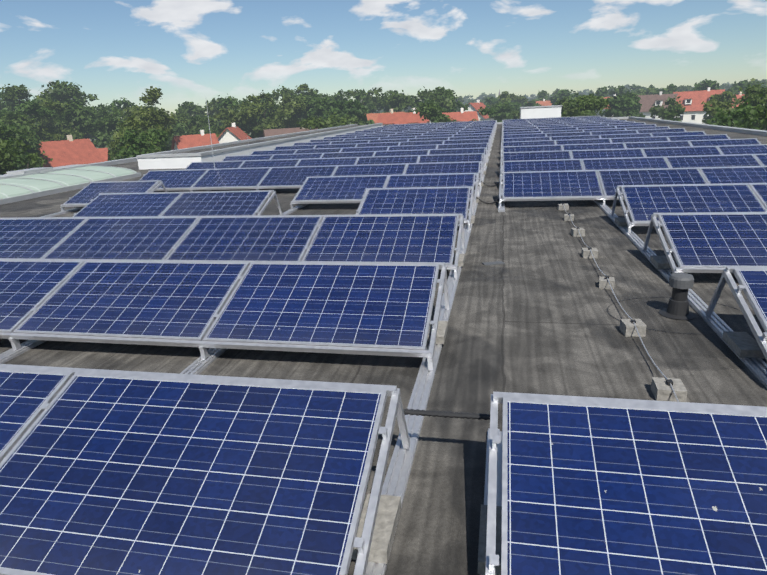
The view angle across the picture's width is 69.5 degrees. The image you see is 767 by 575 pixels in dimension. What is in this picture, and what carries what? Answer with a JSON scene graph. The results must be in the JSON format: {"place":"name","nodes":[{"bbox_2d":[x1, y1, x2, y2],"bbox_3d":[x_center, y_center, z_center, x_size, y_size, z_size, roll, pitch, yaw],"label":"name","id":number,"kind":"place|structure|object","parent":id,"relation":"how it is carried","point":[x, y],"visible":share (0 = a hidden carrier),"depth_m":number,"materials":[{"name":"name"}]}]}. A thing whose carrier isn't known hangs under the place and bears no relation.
{"place":"outdoors","nodes":[
{"label":"outdoors","id":0,"kind":"place"},
{"bbox_2d":[0,107,347,174],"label":"trees","id":1,"kind":"object","parent":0,"point":[14,139],"depth_m":59.54,"materials":[{"name":"green plant"}]},
{"bbox_2d":[171,130,218,149],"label":"house","id":2,"kind":"structure","parent":0,"point":[189,141],"depth_m":90.92,"materials":[{"name":"red tile"}]},
{"bbox_2d":[0,80,468,150],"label":"trees","id":3,"kind":"object","parent":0,"point":[58,104],"materials":[{"name":"green plant"}]},
{"bbox_2d":[263,127,317,136],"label":"house","id":4,"kind":"structure","parent":0,"point":[269,132],"depth_m":93.95,"materials":[{"name":"tile"}]},
{"bbox_2d":[0,105,766,574],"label":"building roof","id":5,"kind":"structure","parent":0,"point":[532,317],"depth_m":4.25,"materials":[{"name":"grey concrete"}]},
{"bbox_2d":[0,164,140,204],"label":"skylight","id":6,"kind":"object","parent":5,"relation":"on","point":[21,185],"visible":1,"depth_m":15.65},
{"bbox_2d":[206,101,214,168],"bbox_3d":[-4.257,-3.542,13.698,0.400,2.200,0.390,1,18,12],"label":"lightning rod","id":7,"kind":"object","parent":5,"relation":"on","point":[210,137],"visible":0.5,"depth_m":13.68,"materials":[{"name":"metal"}]},
{"bbox_2d":[0,129,766,574],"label":"mounting rails","id":8,"kind":"object","parent":5,"relation":"on","point":[398,473],"visible":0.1,"depth_m":3.72,"materials":[{"name":"metal"}]},
{"bbox_2d":[0,364,409,574],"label":"solar panel row","id":9,"kind":"object","parent":8,"relation":"on","point":[111,472],"visible":1,"depth_m":2.30,"materials":[{"name":"glass"}]},
{"bbox_2d":[0,258,448,369],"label":"solar panel row","id":10,"kind":"object","parent":8,"relation":"on","point":[364,308],"visible":1,"depth_m":4.42,"materials":[{"name":"glass"}]},
{"bbox_2d":[0,214,464,277],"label":"solar panel row","id":11,"kind":"object","parent":8,"relation":"on","point":[394,238],"visible":0.79,"depth_m":6.64,"materials":[{"name":"glass"}]},
{"bbox_2d":[60,173,478,211],"bbox_3d":[-2.400,-1.904,11.045,8.500,0.477,1.253,1,18,12],"label":"solar panel row","id":12,"kind":"object","parent":8,"relation":"on","point":[330,189],"visible":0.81,"depth_m":10.61,"materials":[{"name":"glass"}]},
{"bbox_2d":[73,186,474,229],"bbox_3d":[-1.952,-1.310,9.130,6.830,0.481,1.254,1,18,12],"label":"solar panel row","id":13,"kind":"object","parent":8,"relation":"on","point":[432,200],"visible":0.75,"depth_m":9.08,"materials":[{"name":"glass"}]},
{"bbox_2d":[138,161,483,191],"bbox_3d":[-1.963,-2.570,13.023,8.500,0.482,1.253,1,18,12],"label":"solar panel row","id":14,"kind":"object","parent":8,"relation":"on","point":[258,178],"visible":0.62,"depth_m":12.95,"materials":[{"name":"glass"}]},
{"bbox_2d":[185,153,485,176],"bbox_3d":[-1.551,-3.226,14.981,8.500,0.487,1.256,1,18,12],"label":"solar panel row","id":15,"kind":"object","parent":8,"relation":"on","point":[470,157],"visible":0.38,"depth_m":14.97,"materials":[{"name":"glass"}]},
{"bbox_2d":[222,147,487,166],"bbox_3d":[-1.124,-3.880,16.963,8.500,0.477,1.258,1,18,12],"label":"solar panel row","id":16,"kind":"object","parent":8,"relation":"on","point":[361,154],"visible":0.44,"depth_m":17.00,"materials":[{"name":"glass"}]},
{"bbox_2d":[250,143,489,159],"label":"solar panel row","id":17,"kind":"object","parent":8,"relation":"on","point":[386,148],"visible":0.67,"depth_m":18.98,"materials":[{"name":"glass"}]},
{"bbox_2d":[273,139,490,153],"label":"solar panel row","id":18,"kind":"object","parent":8,"relation":"on","point":[384,144],"visible":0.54,"depth_m":20.96,"materials":[{"name":"glass"}]},
{"bbox_2d":[292,135,491,148],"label":"solar panel row","id":19,"kind":"object","parent":8,"relation":"on","point":[395,140],"visible":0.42,"depth_m":22.98,"materials":[{"name":"glass"}]},
{"bbox_2d":[309,133,492,144],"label":"solar panel row","id":20,"kind":"object","parent":8,"relation":"on","point":[407,137],"visible":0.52,"depth_m":24.96,"materials":[{"name":"glass"}]},
{"bbox_2d":[323,130,493,141],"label":"solar panel row","id":21,"kind":"object","parent":8,"relation":"on","point":[413,134],"visible":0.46,"depth_m":26.91,"materials":[{"name":"glass"}]},
{"bbox_2d":[334,128,493,137],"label":"solar panel row","id":22,"kind":"object","parent":8,"relation":"on","point":[416,132],"visible":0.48,"depth_m":28.94,"materials":[{"name":"glass"}]},
{"bbox_2d":[346,127,494,135],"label":"solar panel row","id":23,"kind":"object","parent":8,"relation":"on","point":[424,130],"visible":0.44,"depth_m":30.91,"materials":[{"name":"glass"}]},
{"bbox_2d":[354,125,495,133],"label":"solar panel row","id":24,"kind":"object","parent":8,"relation":"on","point":[425,128],"visible":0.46,"depth_m":32.88,"materials":[{"name":"glass"}]},
{"bbox_2d":[363,124,495,132],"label":"solar panel row","id":25,"kind":"object","parent":8,"relation":"on","point":[433,127],"visible":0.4,"depth_m":34.86,"materials":[{"name":"glass"}]},
{"bbox_2d":[370,123,495,128],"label":"solar panel row","id":26,"kind":"object","parent":8,"relation":"on","point":[433,126],"visible":0.17,"depth_m":36.90,"materials":[{"name":"glass"}]},
{"bbox_2d":[377,122,496,128],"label":"solar panel row","id":27,"kind":"object","parent":8,"relation":"on","point":[437,124],"visible":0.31,"depth_m":38.86,"materials":[{"name":"glass"}]},
{"bbox_2d":[383,121,496,127],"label":"solar panel row","id":28,"kind":"object","parent":8,"relation":"on","point":[442,123],"visible":0.29,"depth_m":40.80,"materials":[{"name":"glass"}]},
{"bbox_2d":[393,120,496,124],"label":"solar panel row","id":29,"kind":"object","parent":8,"relation":"on","point":[444,122],"visible":0.19,"depth_m":42.84,"materials":[{"name":"glass"}]},
{"bbox_2d":[502,116,593,120],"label":"solar panel row","id":30,"kind":"object","parent":8,"relation":"on","point":[547,118],"visible":0.12,"depth_m":41.18,"materials":[{"name":"glass"}]},
{"bbox_2d":[502,116,600,121],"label":"solar panel row","id":31,"kind":"object","parent":8,"relation":"on","point":[552,118],"visible":0.31,"depth_m":39.19,"materials":[{"name":"glass"}]},
{"bbox_2d":[502,117,606,122],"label":"solar panel row","id":32,"kind":"object","parent":8,"relation":"on","point":[554,119],"visible":0.19,"depth_m":37.22,"materials":[{"name":"glass"}]},
{"bbox_2d":[501,118,611,130],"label":"solar panel row","id":33,"kind":"object","parent":8,"relation":"on","point":[556,121],"visible":0.27,"depth_m":35.28,"materials":[{"name":"glass"}]},
{"bbox_2d":[501,119,618,131],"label":"solar panel row","id":34,"kind":"object","parent":8,"relation":"on","point":[560,122],"visible":0.23,"depth_m":33.29,"materials":[{"name":"glass"}]},
{"bbox_2d":[501,120,626,133],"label":"solar panel row","id":35,"kind":"object","parent":8,"relation":"on","point":[565,123],"visible":0.29,"depth_m":31.28,"materials":[{"name":"glass"}]},
{"bbox_2d":[501,121,635,135],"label":"solar panel row","id":36,"kind":"object","parent":8,"relation":"on","point":[569,124],"visible":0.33,"depth_m":29.30,"materials":[{"name":"glass"}]},
{"bbox_2d":[502,122,645,137],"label":"solar panel row","id":37,"kind":"object","parent":8,"relation":"on","point":[588,125],"visible":0.35,"depth_m":27.31,"materials":[{"name":"glass"}]},
{"bbox_2d":[502,124,656,140],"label":"solar panel row","id":38,"kind":"object","parent":8,"relation":"on","point":[579,128],"visible":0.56,"depth_m":25.33,"materials":[{"name":"glass"}]},
{"bbox_2d":[502,126,669,143],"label":"solar panel row","id":39,"kind":"object","parent":8,"relation":"on","point":[589,130],"visible":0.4,"depth_m":23.37,"materials":[{"name":"glass"}]},
{"bbox_2d":[500,128,686,147],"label":"solar panel row","id":40,"kind":"object","parent":8,"relation":"on","point":[596,133],"visible":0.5,"depth_m":21.37,"materials":[{"name":"glass"}]},
{"bbox_2d":[500,131,705,152],"bbox_3d":[7.560,-5.049,19.259,6.830,0.477,1.254,1,18,12],"label":"solar panel row","id":41,"kind":"object","parent":8,"relation":"on","point":[606,136],"visible":0.4,"depth_m":19.37,"materials":[{"name":"glass"}]},
{"bbox_2d":[500,134,729,157],"bbox_3d":[7.124,-4.401,17.305,6.830,0.482,1.253,1,18,12],"label":"solar panel row","id":42,"kind":"object","parent":8,"relation":"on","point":[624,140],"visible":0.33,"depth_m":17.39,"materials":[{"name":"glass"}]},
{"bbox_2d":[478,392,766,574],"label":"solar panel row","id":43,"kind":"object","parent":8,"relation":"on","point":[602,486],"visible":1,"depth_m":2.04,"materials":[{"name":"glass"}]},
{"bbox_2d":[499,138,760,164],"bbox_3d":[6.706,-3.741,15.329,6.830,0.483,1.253,1,18,12],"label":"solar panel row","id":44,"kind":"object","parent":8,"relation":"on","point":[716,142],"visible":0.33,"depth_m":15.40,"materials":[{"name":"glass"}]},
{"bbox_2d":[498,166,766,206],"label":"solar panel row","id":45,"kind":"object","parent":8,"relation":"on","point":[597,185],"visible":0.77,"depth_m":9.55,"materials":[{"name":"glass"}]},
{"bbox_2d":[499,154,766,185],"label":"solar panel row","id":46,"kind":"object","parent":8,"relation":"on","point":[734,160],"visible":0.52,"depth_m":11.57,"materials":[{"name":"glass"}]},
{"bbox_2d":[499,144,766,173],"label":"solar panel row","id":47,"kind":"object","parent":8,"relation":"on","point":[651,152],"visible":0.38,"depth_m":13.43,"materials":[{"name":"glass"}]},
{"bbox_2d":[611,183,766,232],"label":"solar panel row","id":48,"kind":"object","parent":8,"relation":"on","point":[644,203],"visible":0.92,"depth_m":7.53,"materials":[{"name":"glass"}]},
{"bbox_2d":[643,212,766,272],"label":"solar panel row","id":49,"kind":"object","parent":8,"relation":"on","point":[708,242],"visible":0.98,"depth_m":5.57,"materials":[{"name":"glass"}]},
{"bbox_2d":[705,266,766,359],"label":"solar panel row","id":50,"kind":"object","parent":8,"relation":"on","point":[752,281],"visible":1,"depth_m":3.85,"materials":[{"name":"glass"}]},
{"bbox_2d":[403,179,502,419],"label":"cable conduits","id":51,"kind":"object","parent":5,"relation":"on","point":[451,414],"visible":0.94,"depth_m":2.72,"materials":[{"name":"black plastic"}]},
{"bbox_2d":[557,203,686,401],"bbox_3d":[2.261,-0.210,5.814,0.167,0.105,7.562,1,18,12],"label":"lightning wire on blocks","id":52,"kind":"object","parent":5,"relation":"on","point":[669,389],"visible":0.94,"depth_m":4.21,"materials":[{"name":"concrete"}]},
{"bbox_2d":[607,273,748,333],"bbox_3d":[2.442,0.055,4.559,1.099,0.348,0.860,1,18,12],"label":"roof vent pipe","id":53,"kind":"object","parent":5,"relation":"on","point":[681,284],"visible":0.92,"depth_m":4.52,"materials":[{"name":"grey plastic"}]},
{"bbox_2d":[0,0,766,117],"label":"sky","id":54,"kind":"structure","parent":0,"point":[196,51],"materials":[{"name":"blue"}]},
{"bbox_2d":[366,109,404,123],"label":"house","id":55,"kind":"structure","parent":0,"point":[373,116],"depth_m":112.83,"materials":[{"name":"red tile"}]},
{"bbox_2d":[377,108,430,125],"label":"house","id":56,"kind":"structure","parent":0,"point":[399,118],"depth_m":94.70,"materials":[{"name":"red tile"}]},
{"bbox_2d":[442,108,478,121],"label":"house","id":57,"kind":"structure","parent":0,"point":[461,116],"depth_m":101.74,"materials":[{"name":"red tile"}]},
{"bbox_2d":[464,100,492,120],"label":"house","id":58,"kind":"structure","parent":0,"point":[475,106],"depth_m":137.68,"materials":[{"name":"red tile"}]},
{"bbox_2d":[482,261,504,265],"bbox_3d":[1.254,-0.276,6.320,0.238,0.012,0.108,-5,18,-7],"label":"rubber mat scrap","id":59,"kind":"object","parent":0,"point":[492,263],"visible":0.9,"depth_m":6.30,"materials":[{"name":"grey rubber"}]},
{"bbox_2d":[296,78,766,130],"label":"trees","id":60,"kind":"object","parent":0,"point":[749,111],"materials":[{"name":"green plant"}]},
{"bbox_2d":[536,99,551,105],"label":"house","id":61,"kind":"structure","parent":0,"point":[545,103],"depth_m":209.35,"materials":[{"name":"red tile"}]},
{"bbox_2d":[376,79,766,112],"bbox_3d":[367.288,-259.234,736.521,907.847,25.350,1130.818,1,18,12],"label":"distant trees","id":62,"kind":"object","parent":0,"point":[681,88],"materials":[{"name":"green plant"}]},
{"bbox_2d":[595,94,615,116],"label":"house","id":63,"kind":"structure","parent":0,"point":[604,108],"depth_m":167.01,"materials":[{"name":"red tile"}]},
{"bbox_2d":[638,91,677,118],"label":"house","id":64,"kind":"structure","parent":0,"point":[647,102],"depth_m":139.57,"materials":[{"name":"tile"}]},
{"bbox_2d":[732,92,744,124],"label":"house","id":65,"kind":"structure","parent":0,"point":[740,94],"depth_m":141.55,"materials":[{"name":"red tile"}]},
{"label":"ground","id":66,"kind":"structure","parent":0,"visible":0},
{"bbox_2d":[38,135,104,166],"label":"house","id":67,"kind":"structure","parent":66,"relation":"on","point":[69,151],"depth_m":80.47,"materials":[{"name":"red tile"}]},
{"bbox_2d":[93,144,110,160],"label":"house","id":68,"kind":"structure","parent":66,"relation":"on","point":[103,152],"depth_m":86.10,"materials":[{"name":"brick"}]},
{"bbox_2d":[217,123,251,142],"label":"house","id":69,"kind":"structure","parent":66,"relation":"on","point":[232,133],"depth_m":94.41,"materials":[{"name":"red tile"}]},
{"bbox_2d":[673,87,724,123],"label":"house","id":70,"kind":"structure","parent":66,"relation":"on","point":[691,101],"depth_m":135.41,"materials":[{"name":"red tile"}]}
]}

